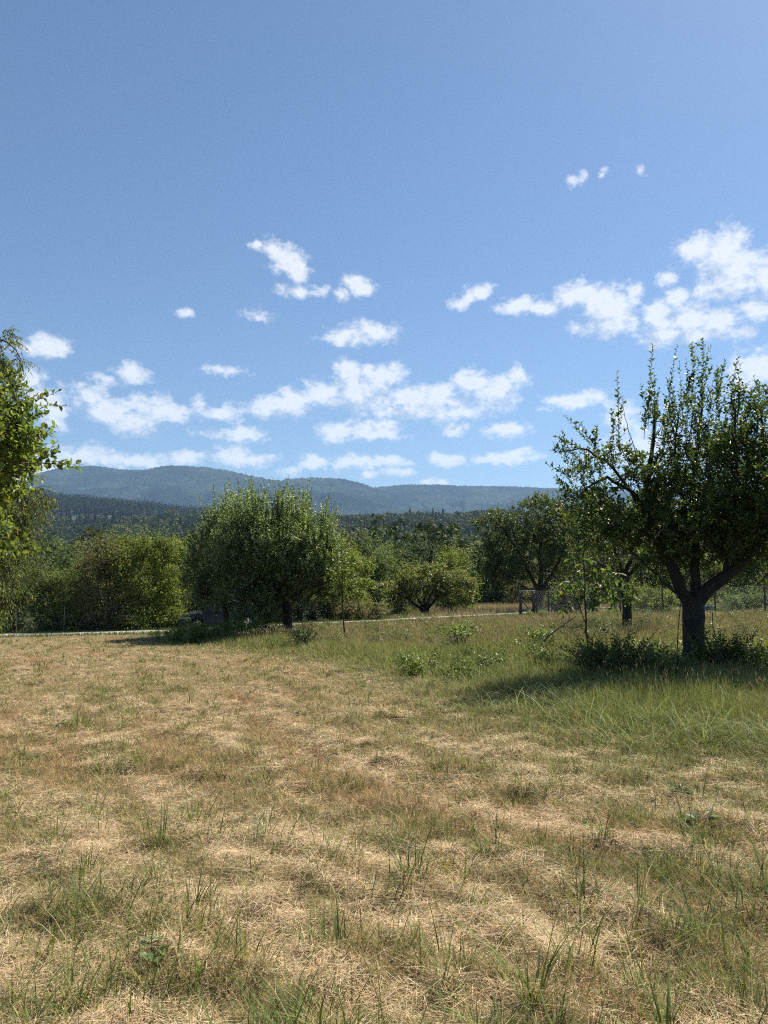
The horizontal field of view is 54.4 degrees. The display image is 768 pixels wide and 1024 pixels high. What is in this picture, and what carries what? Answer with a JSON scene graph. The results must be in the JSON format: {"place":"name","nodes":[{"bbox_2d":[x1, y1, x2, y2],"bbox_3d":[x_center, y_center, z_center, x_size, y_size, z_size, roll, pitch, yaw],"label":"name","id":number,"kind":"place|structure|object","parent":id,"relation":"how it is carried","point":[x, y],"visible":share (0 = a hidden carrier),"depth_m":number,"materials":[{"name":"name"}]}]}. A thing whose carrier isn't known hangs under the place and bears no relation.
{"place":"outdoors","nodes":[
{"label":"outdoors","id":0,"kind":"place"},
{"bbox_2d":[19,503,186,618],"bbox_3d":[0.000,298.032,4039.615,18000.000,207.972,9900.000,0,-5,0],"label":"ground","id":1,"kind":"structure","parent":0,"point":[101,513],"depth_m":1340.75,"materials":[{"name":"green plant"}]},
{"bbox_2d":[4,525,67,617],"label":"distant tree","id":2,"kind":"object","parent":1,"relation":"on","point":[40,545],"visible":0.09,"depth_m":109.24,"materials":[{"name":"green plant"}]},
{"bbox_2d":[24,525,101,617],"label":"distant tree","id":3,"kind":"object","parent":1,"relation":"on","point":[63,561],"visible":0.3,"depth_m":93.40,"materials":[{"name":"green plant"}]},
{"bbox_2d":[81,517,157,615],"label":"distant tree","id":4,"kind":"object","parent":1,"relation":"on","point":[112,537],"visible":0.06,"depth_m":119.12,"materials":[{"name":"green plant"}]},
{"bbox_2d":[171,521,210,612],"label":"tree","id":5,"kind":"object","parent":1,"relation":"on","point":[188,538],"visible":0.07,"depth_m":41.81,"materials":[{"name":"green plant"}]},
{"bbox_2d":[15,490,449,516],"bbox_3d":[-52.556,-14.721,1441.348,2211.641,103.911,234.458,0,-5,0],"label":"conifer forest","id":6,"kind":"object","parent":1,"relation":"on","point":[88,502],"visible":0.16,"depth_m":1376.47,"materials":[{"name":"green plant"}]},
{"bbox_2d":[7,508,598,553],"bbox_3d":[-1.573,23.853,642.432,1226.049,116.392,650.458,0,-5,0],"label":"forest","id":7,"kind":"object","parent":1,"relation":"on","point":[69,527],"visible":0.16,"depth_m":818.03,"materials":[{"name":"green plant"}]},
{"bbox_2d":[339,518,399,607],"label":"distant tree","id":8,"kind":"object","parent":1,"relation":"on","point":[368,540],"visible":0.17,"depth_m":108.23,"materials":[{"name":"green plant"}]},
{"bbox_2d":[0,510,767,617],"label":"forest","id":9,"kind":"object","parent":1,"relation":"on","point":[432,534],"visible":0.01,"depth_m":119.25,"materials":[{"name":"green plant"}]},
{"bbox_2d":[378,524,450,607],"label":"distant tree","id":10,"kind":"object","parent":1,"relation":"on","point":[424,549],"visible":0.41,"depth_m":98.22,"materials":[{"name":"green plant"}]},
{"bbox_2d":[430,530,483,603],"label":"distant tree","id":11,"kind":"object","parent":1,"relation":"on","point":[460,553],"visible":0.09,"depth_m":112.90,"materials":[{"name":"green plant"}]},
{"bbox_2d":[456,531,502,603],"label":"distant tree","id":12,"kind":"object","parent":1,"relation":"on","point":[477,543],"visible":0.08,"depth_m":123.39,"materials":[{"name":"green plant"}]},
{"bbox_2d":[458,534,553,605],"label":"hedge tree","id":13,"kind":"object","parent":1,"relation":"on","point":[498,596],"visible":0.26,"depth_m":77.96,"materials":[{"name":"green plant"}]},
{"bbox_2d":[19,465,502,515],"bbox_3d":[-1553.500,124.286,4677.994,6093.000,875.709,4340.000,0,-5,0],"label":"mountain","id":14,"kind":"structure","parent":0,"point":[178,485],"depth_m":4407.37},
{"bbox_2d":[0,604,720,636],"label":"gravel road","id":15,"kind":"structure","parent":0,"point":[162,630],"depth_m":35.00,"materials":[{"name":"grey gravel"}]},
{"bbox_2d":[0,598,722,637],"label":"verge grass","id":16,"kind":"structure","parent":0,"point":[481,609],"depth_m":45.72,"materials":[{"name":"grass"}]},
{"bbox_2d":[0,601,767,1023],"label":"field","id":17,"kind":"structure","parent":0,"point":[346,817],"depth_m":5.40,"materials":[{"name":"beige plant"}]},
{"bbox_2d":[0,325,60,634],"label":"cherry tree","id":18,"kind":"object","parent":17,"relation":"on","point":[25,508],"visible":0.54,"depth_m":13.07,"materials":[{"name":"green plant"}]},
{"bbox_2d":[0,550,72,632],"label":"hedge shrub","id":19,"kind":"object","parent":17,"relation":"on","point":[21,623],"visible":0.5,"depth_m":37.45,"materials":[{"name":"green plant"}]},
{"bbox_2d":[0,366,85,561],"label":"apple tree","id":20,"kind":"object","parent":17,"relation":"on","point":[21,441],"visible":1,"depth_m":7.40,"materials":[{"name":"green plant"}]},
{"bbox_2d":[41,717,66,726],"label":"weed","id":21,"kind":"object","parent":17,"relation":"on","point":[63,723],"visible":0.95,"depth_m":9.14,"materials":[{"name":"green plant"}]},
{"bbox_2d":[28,551,92,631],"bbox_3d":[-16.762,4.545,39.110,4.228,5.372,4.774,0,-5,0],"label":"hedge shrub","id":22,"kind":"object","parent":17,"relation":"on","point":[55,621],"visible":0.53,"depth_m":38.16,"materials":[{"name":"green plant"}]},
{"bbox_2d":[5,606,144,632],"bbox_3d":[-16.986,5.388,36.141,10.542,1.652,0.079,0,-5,-5],"label":"wire fence","id":23,"kind":"object","parent":17,"relation":"on","point":[64,619],"visible":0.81,"depth_m":36.28,"materials":[{"name":"grey metal"}]},
{"bbox_2d":[50,568,107,630],"bbox_3d":[-15.599,4.631,38.474,2.803,3.925,4.467,0,-5,0],"label":"hedge shrub","id":24,"kind":"object","parent":17,"relation":"on","point":[72,606],"visible":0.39,"depth_m":37.68,"materials":[{"name":"green plant"}]},
{"bbox_2d":[56,521,154,631],"bbox_3d":[-14.250,3.540,38.297,4.933,6.294,6.066,0,-5,0],"label":"hawthorn","id":25,"kind":"object","parent":17,"relation":"on","point":[95,618],"visible":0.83,"depth_m":37.22,"materials":[{"name":"green plant"}]},
{"bbox_2d":[87,520,196,629],"bbox_3d":[-12.334,3.684,38.733,6.416,6.738,6.654,0,-5,0],"label":"hazel bush","id":26,"kind":"object","parent":17,"relation":"on","point":[155,617],"visible":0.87,"depth_m":37.81,"materials":[{"name":"green plant"}]},
{"bbox_2d":[139,935,170,961],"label":"weed","id":27,"kind":"object","parent":17,"relation":"on","point":[149,955],"visible":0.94,"depth_m":3.24,"materials":[{"name":"green plant"}]},
{"bbox_2d":[130,565,236,614],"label":"hedge shrub","id":28,"kind":"object","parent":17,"relation":"on","point":[169,601],"visible":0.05,"depth_m":42.02,"materials":[{"name":"green plant"}]},
{"bbox_2d":[171,478,261,628],"bbox_3d":[-6.599,1.766,30.969,3.928,6.444,4.653,0,-5,0],"label":"apple tree","id":29,"kind":"object","parent":17,"relation":"on","point":[199,575],"visible":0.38,"depth_m":30.09,"materials":[{"name":"green plant"}]},
{"bbox_2d":[175,601,258,627],"bbox_3d":[-8.541,5.340,38.747,4.320,1.482,2.100,1,-5,-26],"label":"parked car","id":30,"kind":"object","parent":17,"relation":"on","point":[209,618],"visible":0.24,"depth_m":37.68,"materials":[{"name":"blue paint"}]},
{"bbox_2d":[158,612,285,643],"bbox_3d":[-5.594,4.261,26.805,4.800,1.668,3.431,1,-5,-16],"label":"bramble","id":31,"kind":"object","parent":17,"relation":"on","point":[195,633],"visible":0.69,"depth_m":25.91,"materials":[{"name":"green plant"}]},
{"bbox_2d":[200,470,355,632],"bbox_3d":[-4.067,1.577,28.975,6.030,6.458,5.324,0,-5,0],"label":"apple tree","id":32,"kind":"object","parent":17,"relation":"on","point":[291,564],"visible":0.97,"depth_m":27.86,"materials":[{"name":"green plant"}]},
{"bbox_2d":[234,582,344,623],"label":"hedge shrub","id":33,"kind":"object","parent":17,"relation":"on","point":[311,615],"visible":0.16,"depth_m":42.69,"materials":[{"name":"green plant"}]},
{"bbox_2d":[287,624,318,643],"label":"shrub","id":34,"kind":"object","parent":17,"relation":"on","point":[304,632],"visible":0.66,"depth_m":22.65,"materials":[{"name":"green plant"}]},
{"bbox_2d":[304,533,377,619],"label":"hedge shrub","id":35,"kind":"object","parent":17,"relation":"on","point":[358,593],"visible":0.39,"depth_m":44.70,"materials":[{"name":"green plant"}]},
{"bbox_2d":[319,532,366,635],"bbox_3d":[-1.279,2.427,23.873,1.540,3.607,1.580,0,-5,0],"label":"young tree","id":36,"kind":"object","parent":17,"relation":"on","point":[343,574],"visible":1,"depth_m":23.78,"materials":[{"name":"green plant"}]},
{"bbox_2d":[329,591,396,620],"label":"hedge shrub","id":37,"kind":"object","parent":17,"relation":"on","point":[354,610],"visible":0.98,"depth_m":42.30,"materials":[{"name":"green plant"}]},
{"bbox_2d":[0,633,767,1023],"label":"straw","id":38,"kind":"object","parent":17,"relation":"on","point":[318,961],"visible":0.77,"depth_m":3.96,"materials":[{"name":"beige plant"}]},
{"bbox_2d":[0,636,767,1023],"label":"grass tufts","id":39,"kind":"object","parent":17,"relation":"on","point":[338,932],"visible":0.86,"depth_m":3.75,"materials":[{"name":"green plant"}]},
{"bbox_2d":[352,529,432,613],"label":"hedge shrub","id":40,"kind":"object","parent":17,"relation":"on","point":[379,571],"visible":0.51,"depth_m":55.07,"materials":[{"name":"green plant"}]},
{"bbox_2d":[373,560,477,614],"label":"fruit tree","id":41,"kind":"object","parent":17,"relation":"on","point":[455,578],"visible":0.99,"depth_m":49.96,"materials":[{"name":"green plant"}]},
{"bbox_2d":[439,588,463,610],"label":"hedge shrub","id":42,"kind":"object","parent":17,"relation":"on","point":[450,605],"visible":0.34,"depth_m":56.97,"materials":[{"name":"green plant"}]},
{"bbox_2d":[145,603,767,680],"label":"meadow weeds","id":43,"kind":"object","parent":17,"relation":"on","point":[414,667],"visible":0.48,"depth_m":20.32,"materials":[{"name":"green plant"}]},
{"bbox_2d":[540,616,575,645],"bbox_3d":[3.903,2.670,16.827,0.868,0.740,0.038,0,-5,0],"label":"fallen branch","id":44,"kind":"object","parent":43,"relation":"on","point":[547,637],"visible":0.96,"depth_m":16.82,"materials":[{"name":"brown wood"}]},
{"bbox_2d":[435,619,481,647],"bbox_3d":[2.049,3.250,19.716,1.018,0.881,1.146,-5,-7,43],"label":"shrub","id":45,"kind":"object","parent":17,"relation":"on","point":[460,631],"visible":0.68,"depth_m":19.67,"materials":[{"name":"green plant"}]},
{"bbox_2d":[430,538,487,609],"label":"tall shrub","id":46,"kind":"object","parent":17,"relation":"on","point":[453,562],"visible":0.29,"depth_m":61.16,"materials":[{"name":"green plant"}]},
{"bbox_2d":[183,603,767,691],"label":"seed heads","id":47,"kind":"object","parent":17,"relation":"on","point":[510,624],"visible":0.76,"depth_m":23.74,"materials":[{"name":"beige plant"}]},
{"bbox_2d":[493,579,545,604],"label":"hedge shrub","id":48,"kind":"object","parent":17,"relation":"on","point":[513,590],"visible":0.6,"depth_m":72.54,"materials":[{"name":"green plant"}]},
{"bbox_2d":[519,590,534,613],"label":"garden gate","id":49,"kind":"structure","parent":17,"relation":"on","point":[521,600],"depth_m":44.77,"materials":[{"name":"grey wood"}]},
{"bbox_2d":[470,490,597,609],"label":"pear tree","id":50,"kind":"object","parent":17,"relation":"on","point":[531,530],"visible":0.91,"depth_m":55.33,"materials":[{"name":"green plant"}]},
{"bbox_2d":[519,622,557,645],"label":"shrub","id":51,"kind":"object","parent":17,"relation":"on","point":[537,633],"visible":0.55,"depth_m":18.76,"materials":[{"name":"green plant"}]},
{"bbox_2d":[539,576,608,613],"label":"garden shrub","id":52,"kind":"object","parent":17,"relation":"on","point":[557,608],"visible":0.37,"depth_m":46.17,"materials":[{"name":"green plant"}]},
{"bbox_2d":[549,556,639,647],"bbox_3d":[4.191,1.970,14.882,1.744,2.226,1.128,-2,-5,17],"label":"young tree","id":53,"kind":"object","parent":17,"relation":"on","point":[578,584],"visible":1,"depth_m":14.77,"materials":[{"name":"green plant"}]},
{"bbox_2d":[546,516,653,604],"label":"hedge tree","id":54,"kind":"object","parent":17,"relation":"on","point":[570,574],"visible":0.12,"depth_m":64.61,"materials":[{"name":"green plant"}]},
{"bbox_2d":[540,624,673,677],"bbox_3d":[3.740,2.353,12.488,2.174,1.028,2.058,-3,-6,33],"label":"shrub","id":55,"kind":"object","parent":17,"relation":"on","point":[601,651],"visible":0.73,"depth_m":12.23,"materials":[{"name":"green plant"}]},
{"bbox_2d":[556,495,707,626],"bbox_3d":[9.042,1.868,27.184,5.306,5.308,4.587,0,-5,0],"label":"apple tree","id":56,"kind":"object","parent":17,"relation":"on","point":[627,612],"visible":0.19,"depth_m":26.72,"materials":[{"name":"green plant"}]},
{"bbox_2d":[536,586,767,614],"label":"chain link fence","id":57,"kind":"object","parent":17,"relation":"on","point":[764,599],"visible":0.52,"depth_m":38.71,"materials":[{"name":"grey metal"}]},
{"bbox_2d":[630,580,681,611],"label":"garden shrub","id":58,"kind":"object","parent":17,"relation":"on","point":[658,596],"visible":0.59,"depth_m":41.95,"materials":[{"name":"green plant"}]},
{"bbox_2d":[545,338,767,670],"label":"apple tree","id":59,"kind":"object","parent":17,"relation":"on","point":[729,524],"visible":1,"depth_m":13.57,"materials":[{"name":"green plant"}]},
{"bbox_2d":[638,646,694,680],"bbox_3d":[4.478,2.423,11.864,0.838,0.642,0.788,0,-5,0],"label":"shrub","id":60,"kind":"object","parent":17,"relation":"on","point":[661,662],"visible":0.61,"depth_m":11.73,"materials":[{"name":"green plant"}]},
{"bbox_2d":[610,542,725,603],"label":"hedge tree","id":61,"kind":"object","parent":17,"relation":"on","point":[669,582],"visible":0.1,"depth_m":58.37,"materials":[{"name":"green plant"}]},
{"bbox_2d":[667,783,696,795],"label":"weed","id":62,"kind":"object","parent":17,"relation":"on","point":[684,791],"visible":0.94,"depth_m":5.75,"materials":[{"name":"green plant"}]},
{"bbox_2d":[681,811,723,821],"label":"weed","id":63,"kind":"object","parent":17,"relation":"on","point":[709,817],"visible":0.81,"depth_m":4.89,"materials":[{"name":"green plant"}]},
{"bbox_2d":[678,623,767,671],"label":"shrub","id":64,"kind":"object","parent":17,"relation":"on","point":[727,654],"visible":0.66,"depth_m":12.85,"materials":[{"name":"green plant"}]},
{"bbox_2d":[700,542,767,604],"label":"hedge tree","id":65,"kind":"object","parent":17,"relation":"on","point":[747,573],"visible":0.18,"depth_m":50.71,"materials":[{"name":"green plant"}]},
{"bbox_2d":[704,583,767,611],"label":"garden shrub","id":66,"kind":"object","parent":17,"relation":"on","point":[740,599],"visible":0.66,"depth_m":39.31,"materials":[{"name":"green plant"}]},
{"bbox_2d":[743,639,767,676],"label":"shrub","id":67,"kind":"object","parent":17,"relation":"on","point":[759,655],"visible":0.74,"depth_m":12.44,"materials":[{"name":"green plant"}]},
{"bbox_2d":[0,0,767,490],"label":"sky","id":68,"kind":"structure","parent":0,"point":[373,243],"materials":[{"name":"blue"}]},
{"bbox_2d":[129,633,767,853],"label":"long grass","id":69,"kind":"structure","parent":0,"point":[764,737],"depth_m":8.30,"materials":[{"name":"green plant"}]},
{"bbox_2d":[157,605,767,736],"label":"meadow grass","id":70,"kind":"structure","parent":0,"point":[681,682],"depth_m":12.37,"materials":[{"name":"green plant"}]},
{"bbox_2d":[374,484,698,513],"bbox_3d":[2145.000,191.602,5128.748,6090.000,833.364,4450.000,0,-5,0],"label":"mountain","id":71,"kind":"structure","parent":0,"point":[464,498],"depth_m":5055.95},
{"bbox_2d":[483,486,716,496],"bbox_3d":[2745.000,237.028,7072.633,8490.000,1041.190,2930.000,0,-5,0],"label":"mountain","id":72,"kind":"structure","parent":0,"point":[566,488],"depth_m":7284.57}
]}

